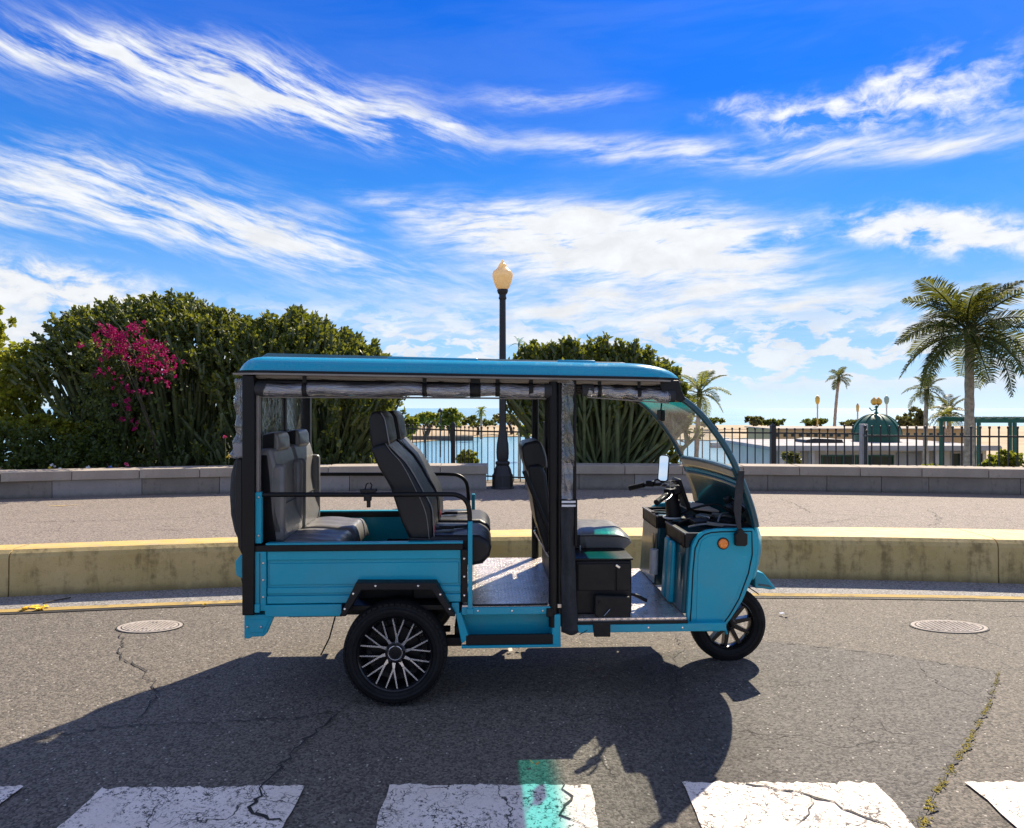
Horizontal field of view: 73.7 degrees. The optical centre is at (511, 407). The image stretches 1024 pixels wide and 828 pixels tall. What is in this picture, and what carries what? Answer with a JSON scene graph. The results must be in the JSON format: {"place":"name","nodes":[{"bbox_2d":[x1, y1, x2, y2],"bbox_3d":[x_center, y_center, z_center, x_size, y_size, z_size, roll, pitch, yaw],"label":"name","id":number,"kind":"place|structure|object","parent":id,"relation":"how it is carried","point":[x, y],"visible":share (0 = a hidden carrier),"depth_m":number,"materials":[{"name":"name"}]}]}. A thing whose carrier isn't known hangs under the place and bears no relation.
{"place":"outdoors","nodes":[
{"label":"outdoors","id":0,"kind":"place"},
{"bbox_2d":[404,414,419,440],"bbox_3d":[-3.720,2.530,24.077,0.985,4.642,0.794,0,0,0],"label":"leafy tree","id":1,"kind":"object","parent":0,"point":[412,420],"visible":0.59,"depth_m":23.97,"materials":[{"name":"green plant"}]},
{"bbox_2d":[438,408,442,423],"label":"park lamp","id":2,"kind":"object","parent":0,"point":[440,410],"visible":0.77,"depth_m":59.87,"materials":[{"name":"black metal"}]},
{"bbox_2d":[228,425,766,452],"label":"sand shore","id":3,"kind":"structure","parent":0,"point":[705,438],"depth_m":114.96,"materials":[{"name":"beige sand"}]},
{"bbox_2d":[409,416,443,435],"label":"shore bush","id":4,"kind":"object","parent":3,"relation":"on","point":[433,422],"visible":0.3,"depth_m":109.11,"materials":[{"name":"green plant"}]},
{"bbox_2d":[411,436,472,440],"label":"sea wall","id":5,"kind":"structure","parent":3,"relation":"on","point":[442,438],"depth_m":96.00,"materials":[{"name":"grey concrete"}]},
{"bbox_2d":[456,415,496,434],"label":"shore bush","id":6,"kind":"object","parent":3,"relation":"on","point":[471,420],"visible":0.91,"depth_m":112.32,"materials":[{"name":"green plant"}]},
{"bbox_2d":[476,406,486,438],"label":"palm tree","id":7,"kind":"object","parent":3,"relation":"on","point":[481,410],"visible":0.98,"depth_m":94.86,"materials":[{"name":"green plant"}]},
{"bbox_2d":[492,413,520,433],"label":"shore bush","id":8,"kind":"object","parent":3,"relation":"on","point":[510,422],"visible":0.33,"depth_m":115.83,"materials":[{"name":"green plant"}]},
{"bbox_2d":[516,424,531,438],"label":"leafy tree","id":9,"kind":"object","parent":3,"relation":"on","point":[529,434],"visible":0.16,"depth_m":59.80,"materials":[{"name":"green plant"}]},
{"bbox_2d":[694,417,725,429],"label":"shore bush","id":10,"kind":"object","parent":3,"relation":"on","point":[721,420],"visible":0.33,"depth_m":135.48,"materials":[{"name":"green plant"}]},
{"bbox_2d":[744,416,763,425],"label":"shore bush","id":11,"kind":"object","parent":3,"relation":"on","point":[755,420],"visible":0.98,"depth_m":121.49,"materials":[{"name":"green plant"}]},
{"bbox_2d":[486,479,524,482],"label":"garden ground","id":12,"kind":"structure","parent":0,"point":[514,481],"depth_m":12.79,"materials":[{"name":"soil"}]},
{"bbox_2d":[0,305,56,420],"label":"leafy tree","id":13,"kind":"object","parent":12,"relation":"on","point":[10,392],"visible":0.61,"depth_m":12.06,"materials":[{"name":"green plant"}]},
{"bbox_2d":[0,412,95,443],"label":"yellow topped bush","id":14,"kind":"object","parent":12,"relation":"on","point":[62,425],"visible":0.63,"depth_m":11.42,"materials":[{"name":"green plant"}]},
{"bbox_2d":[0,420,138,469],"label":"clipped hedge","id":15,"kind":"object","parent":12,"relation":"on","point":[31,451],"visible":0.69,"depth_m":10.89,"materials":[{"name":"green plant"}]},
{"bbox_2d":[3,287,411,467],"bbox_3d":[-5.289,-0.386,12.959,6.662,3.758,3.776,0,0,0],"label":"spurge shrub","id":16,"kind":"object","parent":12,"relation":"on","point":[340,430],"visible":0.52,"depth_m":11.95,"materials":[{"name":"green plant"}]},
{"bbox_2d":[61,320,227,467],"bbox_3d":[-5.882,-0.204,11.081,2.950,2.416,0.666,0,0,0],"label":"bougainvillea","id":17,"kind":"object","parent":16,"relation":"attached to","point":[110,334],"visible":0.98,"depth_m":11.03,"materials":[{"name":"pink plant"}]},
{"bbox_2d":[223,435,226,460],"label":"garden flower","id":18,"kind":"object","parent":12,"relation":"on","point":[224,436],"visible":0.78,"depth_m":10.20,"materials":[{"name":"pink plant"}]},
{"bbox_2d":[455,449,479,462],"bbox_3d":[-1.200,2.761,17.983,0.712,3.378,0.553,0,0,0],"label":"leafy bush","id":19,"kind":"object","parent":12,"relation":"on","point":[466,456],"visible":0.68,"depth_m":17.86,"materials":[{"name":"green plant"}]},
{"bbox_2d":[506,331,704,463],"bbox_3d":[1.440,0.102,11.517,3.383,2.766,1.414,0,0,0],"label":"spurge shrub","id":20,"kind":"object","parent":12,"relation":"on","point":[614,431],"visible":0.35,"depth_m":11.17,"materials":[{"name":"green plant"}]},
{"bbox_2d":[667,445,684,463],"bbox_3d":[2.923,1.008,12.198,0.326,0.787,0.272,0,0,32],"label":"leafy bush","id":21,"kind":"object","parent":12,"relation":"on","point":[672,452],"visible":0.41,"depth_m":12.15,"materials":[{"name":"green plant"}]},
{"bbox_2d":[681,370,731,457],"bbox_3d":[4.194,1.772,14.979,1.333,5.256,1.390,0,0,-16],"label":"palm tree","id":22,"kind":"object","parent":12,"relation":"on","point":[703,381],"visible":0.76,"depth_m":14.93,"materials":[{"name":"green plant"}]},
{"bbox_2d":[405,422,1023,481],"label":"iron fence","id":23,"kind":"object","parent":12,"relation":"on","point":[863,443],"visible":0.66,"depth_m":11.94,"materials":[{"name":"black metal"}]},
{"bbox_2d":[922,463,939,465],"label":"plant","id":24,"kind":"object","parent":12,"relation":"on","point":[931,464],"visible":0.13,"depth_m":12.21,"materials":[{"name":"green plant"}]},
{"bbox_2d":[893,275,1023,465],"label":"palm tree","id":25,"kind":"object","parent":12,"relation":"on","point":[967,313],"visible":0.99,"depth_m":19.70,"materials":[{"name":"green plant"}]},
{"bbox_2d":[978,460,996,466],"bbox_3d":[8.686,1.179,12.502,0.312,0.462,0.322,0,0,0],"label":"leafy bush","id":26,"kind":"object","parent":12,"relation":"on","point":[986,463],"visible":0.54,"depth_m":12.41,"materials":[{"name":"green plant"}]},
{"bbox_2d":[983,449,1023,466],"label":"leafy bush","id":27,"kind":"object","parent":12,"relation":"on","point":[1012,459],"visible":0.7,"depth_m":12.92,"materials":[{"name":"green plant"}]},
{"bbox_2d":[0,596,1023,827],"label":"road","id":28,"kind":"structure","parent":0,"point":[474,716],"depth_m":3.68,"materials":[{"name":"grey asphalt"}]},
{"bbox_2d":[0,785,22,802],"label":"zebra stripe","id":29,"kind":"object","parent":28,"relation":"on","point":[6,792],"visible":1,"depth_m":2.92,"materials":[{"name":"white paint"}]},
{"bbox_2d":[117,633,158,716],"bbox_3d":[-2.364,1.643,4.302,0.162,0.001,1.711,0,0,-34],"label":"crack","id":30,"kind":"object","parent":28,"relation":"on","point":[143,675],"visible":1,"depth_m":4.20,"materials":[{"name":"black asphalt"}]},
{"bbox_2d":[115,620,183,632],"bbox_3d":[-2.722,1.649,5.136,0.494,0.022,0.304,0,0,0],"label":"manhole cover","id":31,"kind":"object","parent":28,"relation":"on","point":[150,626],"visible":1,"depth_m":5.12,"materials":[{"name":"metal"}]},
{"bbox_2d":[57,785,303,827],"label":"zebra stripe","id":32,"kind":"object","parent":28,"relation":"on","point":[199,806],"visible":1,"depth_m":2.80,"materials":[{"name":"white paint"}]},
{"bbox_2d":[20,711,340,741],"bbox_3d":[-1.696,1.643,3.554,1.658,0.001,0.123,0,0,-12],"label":"crack","id":33,"kind":"object","parent":28,"relation":"on","point":[169,722],"visible":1,"depth_m":3.54,"materials":[{"name":"black asphalt"}]},
{"bbox_2d":[247,710,341,825],"bbox_3d":[-0.971,1.637,3.183,0.239,0.001,1.023,0,0,0],"label":"crack","id":34,"kind":"object","parent":28,"relation":"on","point":[250,809],"visible":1,"depth_m":2.97,"materials":[{"name":"black asphalt"}]},
{"bbox_2d":[376,783,597,827],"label":"zebra stripe","id":35,"kind":"object","parent":28,"relation":"on","point":[411,805],"visible":1,"depth_m":2.81,"materials":[{"name":"white paint"}]},
{"bbox_2d":[558,780,587,827],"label":"crack","id":36,"kind":"object","parent":35,"relation":"on","point":[567,802],"visible":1,"depth_m":2.82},
{"bbox_2d":[230,353,774,705],"bbox_3d":[0.048,0.667,4.420,3.274,1.972,1.354,0,0,-2],"label":"electric tricycle","id":37,"kind":"object","parent":28,"relation":"on","point":[411,575],"visible":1,"depth_m":3.86,"materials":[{"name":"paint"}]},
{"bbox_2d":[262,394,300,448],"bbox_3d":[-1.472,0.300,4.358,0.024,0.800,1.100,0,0,-2],"label":"rear clear window","id":38,"kind":"structure","parent":37,"relation":"in","point":[278,394],"depth_m":4.57,"materials":[{"name":"plastic"}]},
{"bbox_2d":[0,527,1023,596],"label":"kerb","id":39,"kind":"structure","parent":28,"relation":"on","point":[932,554],"depth_m":6.42,"materials":[{"name":"concrete"}]},
{"bbox_2d":[0,579,1023,608],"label":"gutter","id":40,"kind":"object","parent":28,"relation":"on","point":[825,586],"visible":0.47,"depth_m":6.08,"materials":[{"name":"concrete"}]},
{"bbox_2d":[43,597,70,603],"bbox_3d":[-3.858,1.635,5.789,0.027,0.020,0.208,0,0,39],"label":"twig","id":41,"kind":"object","parent":40,"relation":"on","point":[56,600],"visible":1,"depth_m":5.78,"materials":[{"name":"brown plant"}]},
{"bbox_2d":[0,593,1023,611],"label":"yellow line","id":42,"kind":"object","parent":28,"relation":"on","point":[753,594],"visible":0.45,"depth_m":5.87,"materials":[{"name":"yellow paint"}]},
{"bbox_2d":[22,604,48,609],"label":"dead leaves","id":43,"kind":"object","parent":42,"relation":"on","point":[38,607],"visible":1,"depth_m":5.56,"materials":[{"name":"yellow plant"}]},
{"bbox_2d":[0,596,1023,613],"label":"tar seam","id":44,"kind":"object","parent":28,"relation":"on","point":[754,596],"visible":0.47,"depth_m":5.82,"materials":[{"name":"black asphalt"}]},
{"bbox_2d":[683,781,914,827],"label":"zebra stripe","id":45,"kind":"object","parent":28,"relation":"on","point":[718,804],"visible":1,"depth_m":2.81,"materials":[{"name":"white paint"}]},
{"bbox_2d":[794,800,813,825],"bbox_3d":[1.196,1.637,2.776,0.036,0.001,0.277,0,0,35],"label":"crack","id":46,"kind":"object","parent":45,"relation":"on","point":[807,814],"visible":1,"depth_m":2.75,"materials":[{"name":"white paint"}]},
{"bbox_2d":[725,777,890,827],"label":"crack","id":47,"kind":"object","parent":45,"relation":"on","point":[815,797],"visible":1,"depth_m":2.86,"materials":[{"name":"black asphalt"}]},
{"bbox_2d":[637,642,998,827],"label":"asphalt patch","id":48,"kind":"object","parent":28,"relation":"on","point":[896,729],"visible":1,"depth_m":3.66,"materials":[{"name":"grey asphalt"}]},
{"bbox_2d":[668,634,685,723],"bbox_3d":[1.039,1.643,4.272,0.092,0.001,1.478,0,0,15],"label":"crack","id":49,"kind":"object","parent":48,"relation":"on","point":[676,674],"visible":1,"depth_m":4.22,"materials":[{"name":"black asphalt"}]},
{"bbox_2d":[734,728,811,735],"bbox_3d":[1.320,1.643,3.444,0.393,0.001,0.048,0,0,12],"label":"crack","id":50,"kind":"object","parent":48,"relation":"on","point":[768,734],"visible":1,"depth_m":3.43,"materials":[{"name":"black asphalt"}]},
{"bbox_2d":[917,660,986,699],"bbox_3d":[2.600,1.643,4.133,0.149,0.001,0.614,0,0,-7],"label":"crack","id":51,"kind":"object","parent":48,"relation":"on","point":[937,680],"visible":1,"depth_m":4.14,"materials":[{"name":"black asphalt"}]},
{"bbox_2d":[911,671,1000,827],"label":"crack moss","id":52,"kind":"object","parent":48,"relation":"on","point":[943,785],"visible":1,"depth_m":3.09,"materials":[{"name":"green plant"}]},
{"bbox_2d":[916,672,998,827],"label":"crack","id":53,"kind":"object","parent":48,"relation":"on","point":[921,815],"visible":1,"depth_m":3.14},
{"bbox_2d":[783,642,993,670],"bbox_3d":[2.444,1.643,4.552,1.327,0.001,0.076,0,0,25],"label":"crack","id":54,"kind":"object","parent":28,"relation":"on","point":[879,653],"visible":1,"depth_m":4.60,"materials":[{"name":"black asphalt"}]},
{"bbox_2d":[909,620,989,632],"bbox_3d":[3.287,1.649,5.136,0.578,0.022,0.315,0,0,0],"label":"manhole cover","id":55,"kind":"object","parent":28,"relation":"on","point":[948,626],"visible":1,"depth_m":5.12,"materials":[{"name":"metal"}]},
{"bbox_2d":[965,780,1023,827],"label":"zebra stripe","id":56,"kind":"object","parent":28,"relation":"on","point":[1005,798],"visible":1,"depth_m":2.88,"materials":[{"name":"white paint"}]},
{"bbox_2d":[0,483,1023,544],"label":"promenade","id":57,"kind":"structure","parent":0,"point":[22,521],"depth_m":8.19,"materials":[{"name":"concrete"}]},
{"bbox_2d":[0,463,487,498],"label":"stone bench wall","id":58,"kind":"structure","parent":57,"relation":"on","point":[72,482],"depth_m":9.76,"materials":[{"name":"grey stone"}]},
{"bbox_2d":[491,259,513,489],"bbox_3d":[-0.145,-0.522,10.550,0.329,3.545,0.329,0,0,23],"label":"street lamp","id":59,"kind":"object","parent":57,"relation":"on","point":[502,474],"visible":1,"depth_m":10.49,"materials":[{"name":"black metal"}]},
{"bbox_2d":[523,463,1023,494],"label":"stone bench wall","id":60,"kind":"structure","parent":57,"relation":"on","point":[874,478],"depth_m":10.11,"materials":[{"name":"grey stone"}]},
{"bbox_2d":[0,0,1023,407],"label":"sky","id":61,"kind":"structure","parent":0,"point":[753,193],"materials":[{"name":"blue"}]},
{"bbox_2d":[4,408,1023,479],"bbox_3d":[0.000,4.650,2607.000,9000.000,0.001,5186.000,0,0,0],"label":"water","id":62,"kind":"structure","parent":0,"point":[791,416],"depth_m":320.66,"materials":[{"name":"blue liquid"}]},
{"bbox_2d":[410,411,440,458],"bbox_3d":[-5.021,2.316,39.942,1.801,4.273,1.241,0,0,23],"label":"leafy tree","id":63,"kind":"object","parent":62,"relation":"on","point":[427,417],"visible":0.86,"depth_m":39.83,"materials":[{"name":"green plant"}]},
{"bbox_2d":[436,407,462,441],"bbox_3d":[-3.672,2.188,40.145,1.672,4.530,1.464,0,0,0],"label":"leafy tree","id":64,"kind":"object","parent":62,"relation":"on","point":[451,415],"visible":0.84,"depth_m":40.00,"materials":[{"name":"green plant"}]},
{"bbox_2d":[508,336,525,478],"bbox_3d":[0.350,0.617,30.011,0.769,7.566,0.854,0,0,42],"label":"palm tree","id":65,"kind":"object","parent":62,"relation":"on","point":[520,341],"visible":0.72,"depth_m":29.96,"materials":[{"name":"green plant"}]},
{"bbox_2d":[710,438,729,446],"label":"moored boat","id":66,"kind":"object","parent":62,"relation":"on","point":[713,444],"visible":0.31,"depth_m":79.69,"materials":[{"name":"white"}]},
{"bbox_2d":[479,426,1023,430],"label":"sand spit","id":67,"kind":"structure","parent":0,"point":[706,428],"depth_m":152.66,"materials":[{"name":"beige sand"}]},
{"bbox_2d":[725,439,1001,465],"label":"building","id":68,"kind":"structure","parent":0,"point":[875,452],"depth_m":30.00,"materials":[{"name":"concrete"}]},
{"bbox_2d":[796,437,843,442],"bbox_3d":[14.818,1.860,33.000,2.000,0.810,1.200,0,0,0],"label":"dark canopy","id":69,"kind":"object","parent":68,"relation":"on","point":[816,440],"visible":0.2,"depth_m":32.40,"materials":[{"name":"black metal"}]},
{"bbox_2d":[821,455,851,464],"bbox_3d":[14.287,3.119,29.977,1.425,2.062,0.080,0,0,0],"label":"window","id":70,"kind":"structure","parent":68,"relation":"in","point":[831,458],"depth_m":29.98,"materials":[{"name":"glass"}]},
{"bbox_2d":[855,455,893,464],"bbox_3d":[15.919,3.119,29.977,1.688,2.062,0.080,0,0,0],"label":"window","id":71,"kind":"structure","parent":68,"relation":"in","point":[875,458],"depth_m":29.98,"materials":[{"name":"glass"}]},
{"bbox_2d":[896,453,905,464],"bbox_3d":[17.100,3.169,29.975,0.450,2.363,0.050,0,0,0],"label":"roller door","id":72,"kind":"structure","parent":68,"relation":"in","point":[902,456],"depth_m":29.95,"materials":[{"name":"grey metal"}]},
{"bbox_2d":[908,453,919,465],"bbox_3d":[17.644,3.169,29.975,0.488,2.363,0.050,0,0,0],"label":"roller door","id":73,"kind":"structure","parent":68,"relation":"in","point":[911,456],"depth_m":29.95,"materials":[{"name":"grey metal"}]},
{"bbox_2d":[951,452,960,465],"bbox_3d":[19.500,3.004,29.977,0.450,2.092,0.080,0,0,0],"label":"window","id":74,"kind":"structure","parent":68,"relation":"in","point":[957,455],"depth_m":29.98,"materials":[{"name":"black glass"}]},
{"bbox_2d":[976,452,983,465],"bbox_3d":[20.512,3.004,29.977,0.375,2.092,0.080,0,0,0],"label":"window","id":75,"kind":"structure","parent":68,"relation":"in","point":[982,453],"depth_m":29.94,"materials":[{"name":"grey glass"}]},
{"bbox_2d":[851,397,902,441],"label":"green dome","id":76,"kind":"structure","parent":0,"point":[875,419],"depth_m":33.27,"materials":[{"name":"paint"}]},
{"bbox_2d":[976,429,1023,466],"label":"harbour ground","id":77,"kind":"structure","parent":0,"point":[993,440],"depth_m":93.09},
{"bbox_2d":[763,418,785,425],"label":"shore bush","id":78,"kind":"object","parent":77,"relation":"on","point":[770,421],"visible":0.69,"depth_m":124.95,"materials":[{"name":"green plant"}]},
{"bbox_2d":[780,450,801,463],"bbox_3d":[10.691,3.045,26.125,0.787,2.815,0.688,0,0,0],"label":"leafy bush","id":79,"kind":"object","parent":77,"relation":"on","point":[790,457],"visible":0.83,"depth_m":26.02,"materials":[{"name":"green plant"}]},
{"bbox_2d":[799,417,828,425],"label":"shore bush","id":80,"kind":"object","parent":77,"relation":"on","point":[812,422],"visible":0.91,"depth_m":127.18,"materials":[{"name":"green plant"}]},
{"bbox_2d":[815,395,819,426],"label":"park lamp","id":81,"kind":"object","parent":77,"relation":"on","point":[817,399],"visible":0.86,"depth_m":49.95,"materials":[{"name":"gold metal"}]},
{"bbox_2d":[825,367,852,425],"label":"palm tree","id":82,"kind":"object","parent":77,"relation":"on","point":[839,376],"visible":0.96,"depth_m":59.89,"materials":[{"name":"green plant"}]},
{"bbox_2d":[839,419,856,425],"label":"shore bush","id":83,"kind":"object","parent":77,"relation":"on","point":[848,422],"visible":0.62,"depth_m":130.22,"materials":[{"name":"green plant"}]},
{"bbox_2d":[856,403,858,419],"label":"park lamp","id":84,"kind":"object","parent":77,"relation":"on","point":[857,408],"visible":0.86,"depth_m":69.93,"materials":[{"name":"gold metal"}]},
{"bbox_2d":[744,426,976,442],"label":"sandy building","id":85,"kind":"structure","parent":77,"relation":"on","point":[911,430],"depth_m":46.00,"materials":[{"name":"stone"}]},
{"bbox_2d":[884,395,888,414],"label":"park lamp","id":86,"kind":"object","parent":77,"relation":"on","point":[886,399],"visible":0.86,"depth_m":59.90,"materials":[{"name":"metal"}]},
{"bbox_2d":[895,413,913,425],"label":"leafy tree","id":87,"kind":"object","parent":77,"relation":"on","point":[902,420],"visible":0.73,"depth_m":69.67,"materials":[{"name":"green plant"}]},
{"bbox_2d":[906,405,928,425],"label":"leafy tree","id":88,"kind":"object","parent":77,"relation":"on","point":[918,419],"visible":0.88,"depth_m":63.95,"materials":[{"name":"green plant"}]},
{"bbox_2d":[901,374,946,463],"bbox_3d":[13.327,1.655,22.048,1.292,5.490,1.370,0,0,0],"label":"palm tree","id":89,"kind":"object","parent":77,"relation":"on","point":[927,401],"visible":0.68,"depth_m":21.95,"materials":[{"name":"green plant"}]},
{"bbox_2d":[928,394,963,441],"bbox_3d":[24.320,1.807,38.026,2.391,5.187,2.437,0,0,0],"label":"palm tree","id":90,"kind":"object","parent":77,"relation":"on","point":[950,404],"visible":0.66,"depth_m":37.91,"materials":[{"name":"green plant"}]},
{"bbox_2d":[932,407,959,441],"bbox_3d":[21.497,2.191,34.026,1.197,4.418,1.142,0,0,0],"label":"palm tree","id":91,"kind":"object","parent":77,"relation":"on","point":[944,413],"visible":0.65,"depth_m":33.92,"materials":[{"name":"green plant"}]},
{"bbox_2d":[938,416,1023,465],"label":"green pergola","id":92,"kind":"object","parent":77,"relation":"on","point":[1013,421],"visible":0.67,"depth_m":25.12,"materials":[{"name":"paint"}]}
]}

